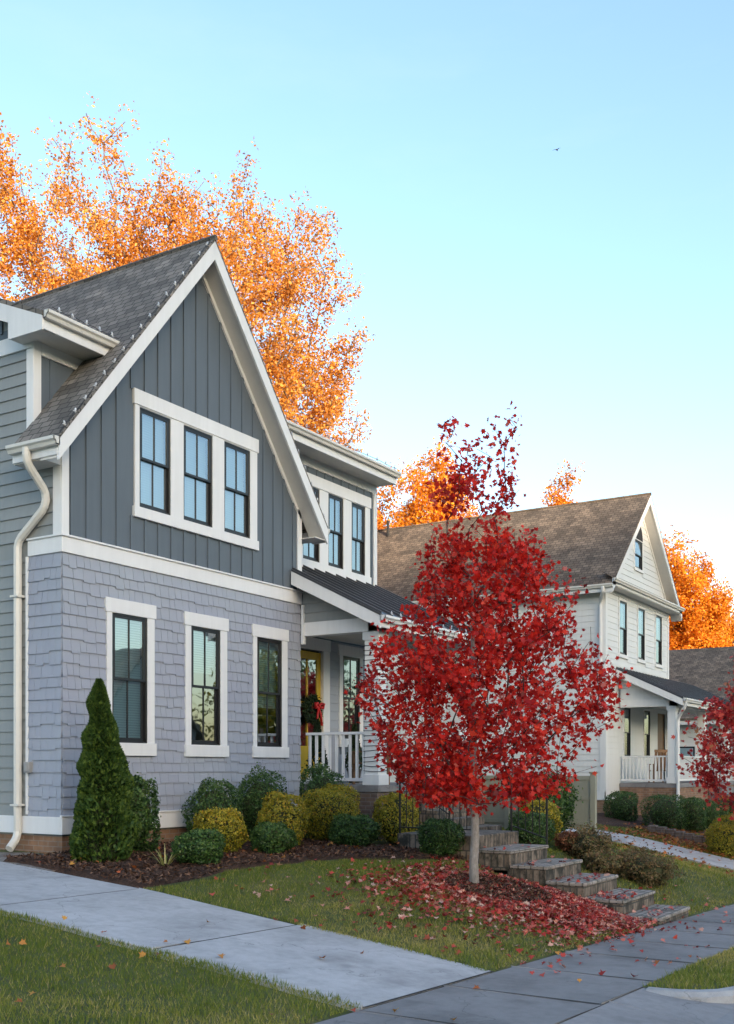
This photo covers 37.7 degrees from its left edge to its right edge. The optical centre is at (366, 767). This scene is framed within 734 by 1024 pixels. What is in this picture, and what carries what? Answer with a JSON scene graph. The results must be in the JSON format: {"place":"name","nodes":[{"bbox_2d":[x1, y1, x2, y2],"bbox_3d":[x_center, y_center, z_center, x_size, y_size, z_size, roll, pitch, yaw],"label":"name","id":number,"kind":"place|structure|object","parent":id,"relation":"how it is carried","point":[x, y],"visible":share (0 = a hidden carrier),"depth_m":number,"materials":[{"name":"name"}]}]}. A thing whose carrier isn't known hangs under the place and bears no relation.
{"place":"outdoors","nodes":[
{"label":"outdoors","id":0,"kind":"place"},
{"bbox_2d":[0,852,55,871],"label":"paver path","id":1,"kind":"structure","parent":0,"point":[2,857],"depth_m":15.13,"materials":[{"name":"grey concrete"}]},
{"bbox_2d":[0,862,488,1011],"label":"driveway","id":2,"kind":"structure","parent":0,"point":[371,974],"depth_m":10.93,"materials":[{"name":"concrete"}]},
{"bbox_2d":[0,825,733,1023],"bbox_3d":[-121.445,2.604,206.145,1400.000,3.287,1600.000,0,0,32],"label":"lawn ground","id":3,"kind":"structure","parent":0,"point":[501,938],"depth_m":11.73,"materials":[{"name":"plant"}]},
{"bbox_2d":[0,112,71,300],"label":"oak tree","id":4,"kind":"object","parent":3,"relation":"on","point":[8,192],"visible":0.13,"depth_m":35.82,"materials":[{"name":"orange plant"}]},
{"bbox_2d":[5,246,102,300],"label":"oak tree","id":5,"kind":"object","parent":3,"relation":"on","point":[70,280],"visible":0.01,"depth_m":43.28,"materials":[{"name":"orange plant"}]},
{"bbox_2d":[5,889,293,947],"bbox_3d":[-8.422,1.561,15.392,21.240,0.971,2.230,0,0,32],"label":"driveway base","id":6,"kind":"object","parent":3,"relation":"on","point":[178,944],"visible":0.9,"depth_m":11.32,"materials":[{"name":"grey concrete"}]},
{"bbox_2d":[0,91,375,451],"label":"oak tree","id":7,"kind":"object","parent":3,"relation":"on","point":[292,386],"visible":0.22,"depth_m":38.46,"materials":[{"name":"orange plant"}]},
{"bbox_2d":[0,234,482,853],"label":"gray house","id":8,"kind":"structure","parent":3,"relation":"on","point":[188,572],"depth_m":17.70,"materials":[{"name":"grey wood"}]},
{"bbox_2d":[53,307,118,338],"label":"string lights","id":9,"kind":"object","parent":8,"relation":"attached to","point":[86,323],"visible":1,"depth_m":15.97,"materials":[{"name":"plastic"}]},
{"bbox_2d":[104,597,156,755],"bbox_3d":[-3.727,-1.395,16.788,0.180,2.410,1.100,0,0,32],"label":"window","id":10,"kind":"structure","parent":8,"relation":"in","point":[130,625],"depth_m":16.90,"materials":[{"name":"white paint"}]},
{"bbox_2d":[60,240,210,430],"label":"string lights","id":11,"kind":"object","parent":8,"relation":"on","point":[115,359],"visible":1,"depth_m":16.32,"materials":[{"name":"plastic"}]},
{"bbox_2d":[140,407,169,514],"bbox_3d":[-3.457,-4.900,17.256,0.144,1.580,0.720,0,0,32],"label":"window","id":12,"kind":"structure","parent":8,"relation":"in","point":[154,434],"depth_m":17.35,"materials":[{"name":"clear glass"}]},
{"bbox_2d":[184,425,211,526],"bbox_3d":[-2.908,-4.900,18.139,0.144,1.580,0.740,0,0,32],"label":"window","id":13,"kind":"structure","parent":8,"relation":"in","point":[197,450],"depth_m":18.24,"materials":[{"name":"glass"}]},
{"bbox_2d":[183,611,228,756],"bbox_3d":[-2.776,-1.395,18.316,0.180,2.410,1.140,0,0,32],"label":"window","id":14,"kind":"structure","parent":8,"relation":"in","point":[205,635],"depth_m":18.39,"materials":[{"name":"white paint"}]},
{"bbox_2d":[224,441,249,538],"bbox_3d":[-2.356,-4.900,19.026,0.144,1.580,0.730,0,0,32],"label":"window","id":15,"kind":"structure","parent":8,"relation":"in","point":[236,465],"depth_m":19.14,"materials":[{"name":"glass"}]},
{"bbox_2d":[251,624,288,757],"bbox_3d":[-1.825,-1.395,19.845,0.180,2.410,1.100,0,0,32],"label":"window","id":16,"kind":"structure","parent":8,"relation":"in","point":[270,644],"depth_m":19.94,"materials":[{"name":"white paint"}]},
{"bbox_2d":[225,264,324,516],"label":"string lights","id":17,"kind":"object","parent":8,"relation":"attached to","point":[272,383],"visible":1,"depth_m":19.31,"materials":[{"name":"plastic"}]},
{"bbox_2d":[300,650,320,776],"bbox_3d":[-1.234,-1.070,21.974,0.045,2.640,0.960,0,0,32],"label":"door","id":18,"kind":"structure","parent":8,"relation":"in","point":[306,655],"depth_m":21.96,"materials":[{"name":"yellow paint"}]},
{"bbox_2d":[303,488,318,561],"bbox_3d":[-1.204,-5.000,22.014,0.144,1.520,0.600,0,0,32],"label":"window","id":19,"kind":"structure","parent":8,"relation":"in","point":[310,552],"depth_m":22.17,"materials":[{"name":"glass"}]},
{"bbox_2d":[300,693,324,725],"bbox_3d":[-1.132,-1.209,21.869,0.275,0.691,0.716,0,0,32],"label":"wreath","id":20,"kind":"object","parent":8,"relation":"attached to","point":[318,706],"visible":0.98,"depth_m":21.82,"materials":[{"name":"green plant"}]},
{"bbox_2d":[306,719,327,775],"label":"potted plant","id":21,"kind":"object","parent":8,"relation":"on","point":[317,726],"visible":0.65,"depth_m":21.34,"materials":[{"name":"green plant"}]},
{"bbox_2d":[328,493,342,568],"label":"window","id":22,"kind":"structure","parent":8,"relation":"in","point":[335,508],"depth_m":22.93,"materials":[{"name":"glass"}]},
{"bbox_2d":[287,417,397,469],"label":"string lights","id":23,"kind":"object","parent":8,"relation":"on","point":[338,441],"visible":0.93,"depth_m":21.88,"materials":[{"name":"plastic"}]},
{"bbox_2d":[338,644,363,747],"bbox_3d":[-0.386,-1.540,23.295,0.180,2.180,1.000,0,0,32],"label":"window","id":24,"kind":"structure","parent":8,"relation":"in","point":[351,658],"depth_m":23.33,"materials":[{"name":"white paint"}]},
{"bbox_2d":[345,724,361,782],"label":"potted plant","id":25,"kind":"object","parent":8,"relation":"on","point":[354,727],"visible":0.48,"depth_m":22.61,"materials":[{"name":"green plant"}]},
{"bbox_2d":[352,503,364,575],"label":"window","id":26,"kind":"structure","parent":8,"relation":"in","point":[358,516],"depth_m":23.69,"materials":[{"name":"glass"}]},
{"bbox_2d":[352,725,393,784],"bbox_3d":[0.104,-0.250,20.802,0.590,1.140,0.730,0,0,-27],"label":"porch chair","id":27,"kind":"object","parent":8,"relation":"on","point":[353,765],"visible":0.21,"depth_m":20.94,"materials":[{"name":"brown wood"}]},
{"bbox_2d":[363,643,387,771],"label":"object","id":28,"kind":"object","parent":8,"relation":"attached to","point":[373,716],"visible":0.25,"depth_m":19.89,"materials":[{"name":"plastic"}]},
{"bbox_2d":[388,611,470,632],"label":"string lights","id":29,"kind":"object","parent":8,"relation":"attached to","point":[443,626],"visible":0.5,"depth_m":20.88,"materials":[{"name":"plastic"}]},
{"bbox_2d":[3,836,551,901],"bbox_3d":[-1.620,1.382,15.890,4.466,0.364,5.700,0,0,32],"label":"mulch bed","id":30,"kind":"object","parent":3,"relation":"on","point":[93,876],"visible":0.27,"depth_m":14.56,"materials":[{"name":"brown wood"}]},
{"bbox_2d":[68,678,141,862],"bbox_3d":[-3.694,0.074,14.988,0.976,2.665,1.031,0,0,32],"label":"arborvitae","id":31,"kind":"object","parent":30,"relation":"on","point":[107,824],"visible":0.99,"depth_m":14.75,"materials":[{"name":"green plant"}]},
{"bbox_2d":[130,772,163,853],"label":"holly shrub","id":32,"kind":"object","parent":30,"relation":"on","point":[141,806],"visible":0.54,"depth_m":15.68,"materials":[{"name":"green plant"}]},
{"bbox_2d":[144,843,182,864],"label":"iris clump","id":33,"kind":"object","parent":30,"relation":"on","point":[165,859],"visible":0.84,"depth_m":14.58,"materials":[{"name":"green plant"}]},
{"bbox_2d":[170,827,225,864],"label":"boxwood","id":34,"kind":"object","parent":30,"relation":"on","point":[199,846],"visible":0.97,"depth_m":14.55,"materials":[{"name":"green plant"}]},
{"bbox_2d":[179,777,244,831],"bbox_3d":[-2.486,0.699,17.540,0.957,1.210,0.977,0,0,32],"label":"boxwood","id":35,"kind":"object","parent":30,"relation":"on","point":[218,797],"visible":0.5,"depth_m":17.35,"materials":[{"name":"green plant"}]},
{"bbox_2d":[39,835,398,873],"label":"fallen leaves","id":36,"kind":"object","parent":30,"relation":"on","point":[159,847],"visible":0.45,"depth_m":15.31,"materials":[{"name":"red plant"}]},
{"bbox_2d":[190,805,249,852],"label":"gold shrub","id":37,"kind":"object","parent":30,"relation":"on","point":[229,823],"visible":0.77,"depth_m":15.91,"materials":[{"name":"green plant"}]},
{"bbox_2d":[233,762,287,837],"bbox_3d":[-1.819,0.596,18.593,0.986,1.417,1.013,0,0,32],"label":"boxwood","id":38,"kind":"object","parent":30,"relation":"on","point":[254,794],"visible":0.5,"depth_m":18.37,"materials":[{"name":"green plant"}]},
{"bbox_2d":[249,821,298,853],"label":"boxwood","id":39,"kind":"object","parent":30,"relation":"on","point":[275,837],"visible":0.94,"depth_m":16.06,"materials":[{"name":"green plant"}]},
{"bbox_2d":[255,789,311,845],"bbox_3d":[-1.379,0.835,17.484,0.853,1.004,0.936,0,0,32],"label":"gold shrub","id":40,"kind":"object","parent":30,"relation":"on","point":[286,811],"visible":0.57,"depth_m":17.27,"materials":[{"name":"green plant"}]},
{"bbox_2d":[326,813,381,846],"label":"boxwood","id":41,"kind":"object","parent":30,"relation":"on","point":[350,830],"visible":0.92,"depth_m":17.71,"materials":[{"name":"green plant"}]},
{"bbox_2d":[416,817,465,856],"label":"boxwood","id":42,"kind":"object","parent":30,"relation":"on","point":[437,836],"visible":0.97,"depth_m":17.13,"materials":[{"name":"green plant"}]},
{"bbox_2d":[298,760,346,839],"bbox_3d":[-0.842,0.590,19.288,0.983,1.463,1.056,0,0,32],"label":"boxwood","id":43,"kind":"object","parent":3,"relation":"on","point":[318,781],"visible":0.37,"depth_m":19.16,"materials":[{"name":"green plant"}]},
{"bbox_2d":[300,781,362,840],"bbox_3d":[-0.626,0.787,18.703,1.133,1.104,1.103,0,0,32],"label":"gold shrub","id":44,"kind":"object","parent":3,"relation":"on","point":[328,804],"visible":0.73,"depth_m":18.44,"materials":[{"name":"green plant"}]},
{"bbox_2d":[372,790,420,844],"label":"gold shrub","id":45,"kind":"object","parent":3,"relation":"on","point":[387,817],"visible":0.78,"depth_m":18.86,"materials":[{"name":"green plant"}]},
{"bbox_2d":[143,857,651,970],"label":"grass","id":46,"kind":"structure","parent":3,"relation":"on","point":[345,864],"depth_m":12.96,"materials":[{"name":"green plant"}]},
{"bbox_2d":[377,432,479,529],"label":"maple tree","id":47,"kind":"object","parent":3,"relation":"on","point":[422,492],"visible":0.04,"depth_m":64.62,"materials":[{"name":"orange plant"}]},
{"bbox_2d":[265,844,683,964],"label":"fallen leaves","id":48,"kind":"object","parent":3,"relation":"on","point":[579,907],"visible":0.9,"depth_m":14.01,"materials":[{"name":"red plant"}]},
{"bbox_2d":[344,401,632,883],"bbox_3d":[1.558,-1.671,14.886,4.072,6.884,3.478,0,0,32],"label":"maple tree","id":49,"kind":"object","parent":3,"relation":"on","point":[455,780],"visible":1,"depth_m":14.44,"materials":[{"name":"red plant"}]},
{"bbox_2d":[426,772,597,833],"bbox_3d":[3.252,0.915,24.942,4.340,1.670,0.160,0,0,32],"label":"fence panel","id":50,"kind":"object","parent":3,"relation":"on","point":[586,810],"visible":0.16,"depth_m":24.01,"materials":[{"name":"beige paint"}]},
{"bbox_2d":[505,808,555,844],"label":"boxwood","id":51,"kind":"object","parent":3,"relation":"on","point":[525,837],"visible":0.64,"depth_m":19.52,"materials":[{"name":"green plant"}]},
{"bbox_2d":[519,798,562,842],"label":"gold shrub","id":52,"kind":"object","parent":3,"relation":"on","point":[543,809],"visible":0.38,"depth_m":20.67,"materials":[{"name":"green plant"}]},
{"bbox_2d":[398,792,689,924],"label":"garden steps","id":53,"kind":"structure","parent":3,"relation":"on","point":[512,858],"depth_m":17.05,"materials":[{"name":"stone"}]},
{"bbox_2d":[397,737,449,818],"bbox_3d":[1.041,0.165,19.946,1.140,1.570,0.036,0,0,32],"label":"handrail","id":54,"kind":"object","parent":53,"relation":"on","point":[448,812],"visible":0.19,"depth_m":19.73,"materials":[{"name":"black metal"}]},
{"bbox_2d":[399,778,470,832],"bbox_3d":[1.133,0.620,17.604,1.410,0.940,0.036,0,0,32],"label":"handrail","id":55,"kind":"object","parent":53,"relation":"on","point":[400,827],"visible":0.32,"depth_m":17.83,"materials":[{"name":"black metal"}]},
{"bbox_2d":[510,781,547,843],"bbox_3d":[2.761,0.720,18.311,0.690,1.140,0.036,0,0,32],"label":"handrail","id":56,"kind":"object","parent":53,"relation":"on","point":[511,826],"visible":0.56,"depth_m":18.27,"materials":[{"name":"black metal"}]},
{"bbox_2d":[516,765,582,832],"bbox_3d":[3.885,0.698,23.175,1.528,1.539,1.594,0,0,32],"label":"holly shrub","id":57,"kind":"object","parent":3,"relation":"on","point":[564,803],"visible":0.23,"depth_m":22.88,"materials":[{"name":"green plant"}]},
{"bbox_2d":[377,492,733,815],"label":"white house","id":58,"kind":"structure","parent":3,"relation":"on","point":[612,551],"depth_m":37.41,"materials":[{"name":"paint"}]},
{"bbox_2d":[499,602,520,630],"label":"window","id":59,"kind":"structure","parent":58,"relation":"in","point":[514,606],"depth_m":36.93,"materials":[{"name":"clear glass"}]},
{"bbox_2d":[618,597,628,658],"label":"window","id":60,"kind":"structure","parent":58,"relation":"in","point":[623,604],"depth_m":36.92,"materials":[{"name":"blue glass"}]},
{"bbox_2d":[623,708,631,758],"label":"window","id":61,"kind":"structure","parent":58,"relation":"in","point":[627,711],"depth_m":37.26,"materials":[{"name":"clear glass"}]},
{"bbox_2d":[634,539,643,573],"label":"window","id":62,"kind":"structure","parent":58,"relation":"in","point":[638,545],"depth_m":38.30,"materials":[{"name":"clear glass"}]},
{"bbox_2d":[637,605,645,663],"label":"window","id":63,"kind":"structure","parent":58,"relation":"in","point":[641,611],"depth_m":38.59,"materials":[{"name":"clear glass"}]},
{"bbox_2d":[643,708,650,759],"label":"window","id":64,"kind":"structure","parent":58,"relation":"in","point":[646,712],"depth_m":39.18,"materials":[{"name":"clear glass"}]},
{"bbox_2d":[648,750,667,782],"bbox_3d":[10.118,-0.060,37.222,0.590,1.140,0.730,0,0,-4],"label":"porch chair","id":65,"kind":"object","parent":58,"relation":"on","point":[665,752],"visible":0.55,"depth_m":36.94,"materials":[{"name":"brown wood"}]},
{"bbox_2d":[655,612,662,668],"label":"window","id":66,"kind":"structure","parent":58,"relation":"in","point":[658,617],"depth_m":40.43,"materials":[{"name":"clear glass"}]},
{"bbox_2d":[658,714,663,778],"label":"door","id":67,"kind":"structure","parent":58,"relation":"in","point":[660,716],"depth_m":40.70,"materials":[{"name":"brown wood"}]},
{"bbox_2d":[540,459,585,506],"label":"maple tree","id":68,"kind":"object","parent":3,"relation":"on","point":[557,498],"visible":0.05,"depth_m":69.67,"materials":[{"name":"orange plant"}]},
{"bbox_2d":[553,830,579,853],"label":"rust shrub","id":69,"kind":"object","parent":3,"relation":"on","point":[563,838],"visible":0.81,"depth_m":20.12,"materials":[{"name":"orange plant"}]},
{"bbox_2d":[557,820,621,865],"bbox_3d":[4.152,1.394,20.046,1.224,0.910,1.401,0,0,4],"label":"russet shrub","id":70,"kind":"object","parent":3,"relation":"on","point":[586,842],"visible":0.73,"depth_m":19.89,"materials":[{"name":"brown plant"}]},
{"bbox_2d":[573,846,644,874],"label":"russet shrub","id":71,"kind":"object","parent":3,"relation":"on","point":[604,863],"visible":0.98,"depth_m":18.92,"materials":[{"name":"brown plant"}]},
{"bbox_2d":[502,823,733,914],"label":"grass","id":72,"kind":"structure","parent":3,"relation":"on","point":[704,869],"depth_m":20.62,"materials":[{"name":"green plant"}]},
{"bbox_2d":[612,841,660,867],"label":"russet shrub","id":73,"kind":"object","parent":3,"relation":"on","point":[640,850],"visible":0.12,"depth_m":20.17,"materials":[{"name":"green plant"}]},
{"bbox_2d":[560,987,733,1023],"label":"driveway apron","id":74,"kind":"object","parent":3,"relation":"on","point":[642,1006],"visible":0.73,"depth_m":9.17,"materials":[{"name":"concrete"}]},
{"bbox_2d":[597,813,707,833],"bbox_3d":[12.255,1.956,37.762,3.548,1.077,16.960,0,0,41],"label":"mulch bed","id":75,"kind":"object","parent":3,"relation":"on","point":[603,819],"visible":0.16,"depth_m":32.75,"materials":[{"name":"brown soil"}]},
{"bbox_2d":[603,790,639,820],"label":"boxwood","id":76,"kind":"object","parent":75,"relation":"on","point":[621,805],"visible":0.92,"depth_m":33.39,"materials":[{"name":"green plant"}]},
{"bbox_2d":[637,793,689,829],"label":"boxwood","id":77,"kind":"object","parent":75,"relation":"on","point":[665,812],"visible":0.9,"depth_m":32.45,"materials":[{"name":"green plant"}]},
{"bbox_2d":[676,796,708,831],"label":"boxwood","id":78,"kind":"object","parent":75,"relation":"on","point":[696,814],"visible":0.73,"depth_m":33.03,"materials":[{"name":"green plant"}]},
{"bbox_2d":[699,800,721,827],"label":"boxwood","id":79,"kind":"object","parent":75,"relation":"on","point":[712,813],"visible":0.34,"depth_m":34.64,"materials":[{"name":"green plant"}]},
{"bbox_2d":[711,798,729,820],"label":"boxwood","id":80,"kind":"object","parent":75,"relation":"on","point":[725,812],"visible":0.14,"depth_m":36.07,"materials":[{"name":"green plant"}]},
{"bbox_2d":[617,842,694,887],"bbox_3d":[5.055,1.701,19.152,1.462,0.882,1.498,0,0,32],"label":"russet shrub","id":81,"kind":"object","parent":3,"relation":"on","point":[651,869],"visible":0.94,"depth_m":18.84,"materials":[{"name":"brown plant"}]},
{"bbox_2d":[602,822,733,875],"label":"fallen leaves","id":82,"kind":"object","parent":3,"relation":"on","point":[645,833],"visible":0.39,"depth_m":28.91,"materials":[{"name":"orange plant"}]},
{"bbox_2d":[648,825,711,845],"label":"edging wall","id":83,"kind":"structure","parent":3,"relation":"on","point":[679,834],"depth_m":30.48,"materials":[{"name":"stone"}]},
{"bbox_2d":[642,946,733,989],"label":"grass verge","id":84,"kind":"object","parent":3,"relation":"on","point":[732,959],"depth_m":10.57,"materials":[{"name":"plant"}]},
{"bbox_2d":[646,986,733,1003],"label":"kerb","id":85,"kind":"structure","parent":84,"relation":"on","point":[724,995],"depth_m":9.86,"materials":[{"name":"concrete"}]},
{"bbox_2d":[661,525,733,649],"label":"maple tree","id":86,"kind":"object","parent":3,"relation":"on","point":[700,625],"visible":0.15,"depth_m":73.59,"materials":[{"name":"orange plant"}]},
{"bbox_2d":[669,646,733,780],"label":"brown roofed house","id":87,"kind":"structure","parent":3,"relation":"on","point":[706,669],"depth_m":51.28,"materials":[{"name":"white paint"}]},
{"bbox_2d":[680,744,696,780],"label":"window","id":88,"kind":"structure","parent":87,"relation":"in","point":[693,746],"depth_m":49.01,"materials":[{"name":"white wood"}]},
{"bbox_2d":[671,656,733,820],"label":"maple tree","id":89,"kind":"object","parent":3,"relation":"on","point":[725,713],"visible":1,"depth_m":26.86,"materials":[{"name":"red plant"}]},
{"bbox_2d":[704,822,733,856],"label":"gold shrub","id":90,"kind":"object","parent":3,"relation":"on","point":[721,841],"visible":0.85,"depth_m":28.20,"materials":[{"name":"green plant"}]},
{"bbox_2d":[705,812,733,837],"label":"rust shrub","id":91,"kind":"object","parent":3,"relation":"on","point":[728,821],"visible":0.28,"depth_m":30.17,"materials":[{"name":"yellow plant"}]},
{"bbox_2d":[722,603,733,645],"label":"maple tree","id":92,"kind":"object","parent":3,"relation":"on","point":[730,629],"visible":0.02,"depth_m":81.22,"materials":[{"name":"orange plant"}]},
{"bbox_2d":[0,0,733,644],"label":"sky","id":93,"kind":"structure","parent":0,"point":[586,285],"materials":[{"name":"blue"}]},
{"bbox_2d":[313,904,733,1023],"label":"sidewalk","id":94,"kind":"structure","parent":0,"point":[461,1004],"depth_m":10.19,"materials":[{"name":"concrete"}]},
{"bbox_2d":[6,859,691,1019],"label":"fallen leaves","id":95,"kind":"object","parent":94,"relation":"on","point":[22,942],"visible":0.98,"depth_m":9.98,"materials":[{"name":"red plant"}]},
{"bbox_2d":[209,842,730,976],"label":"fallen leaves","id":96,"kind":"object","parent":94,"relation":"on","point":[519,949],"visible":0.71,"depth_m":13.38,"materials":[{"name":"red plant"}]},
{"bbox_2d":[597,830,733,869],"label":"driveway","id":97,"kind":"structure","parent":0,"point":[712,860],"depth_m":26.99,"materials":[{"name":"concrete"}]}
]}

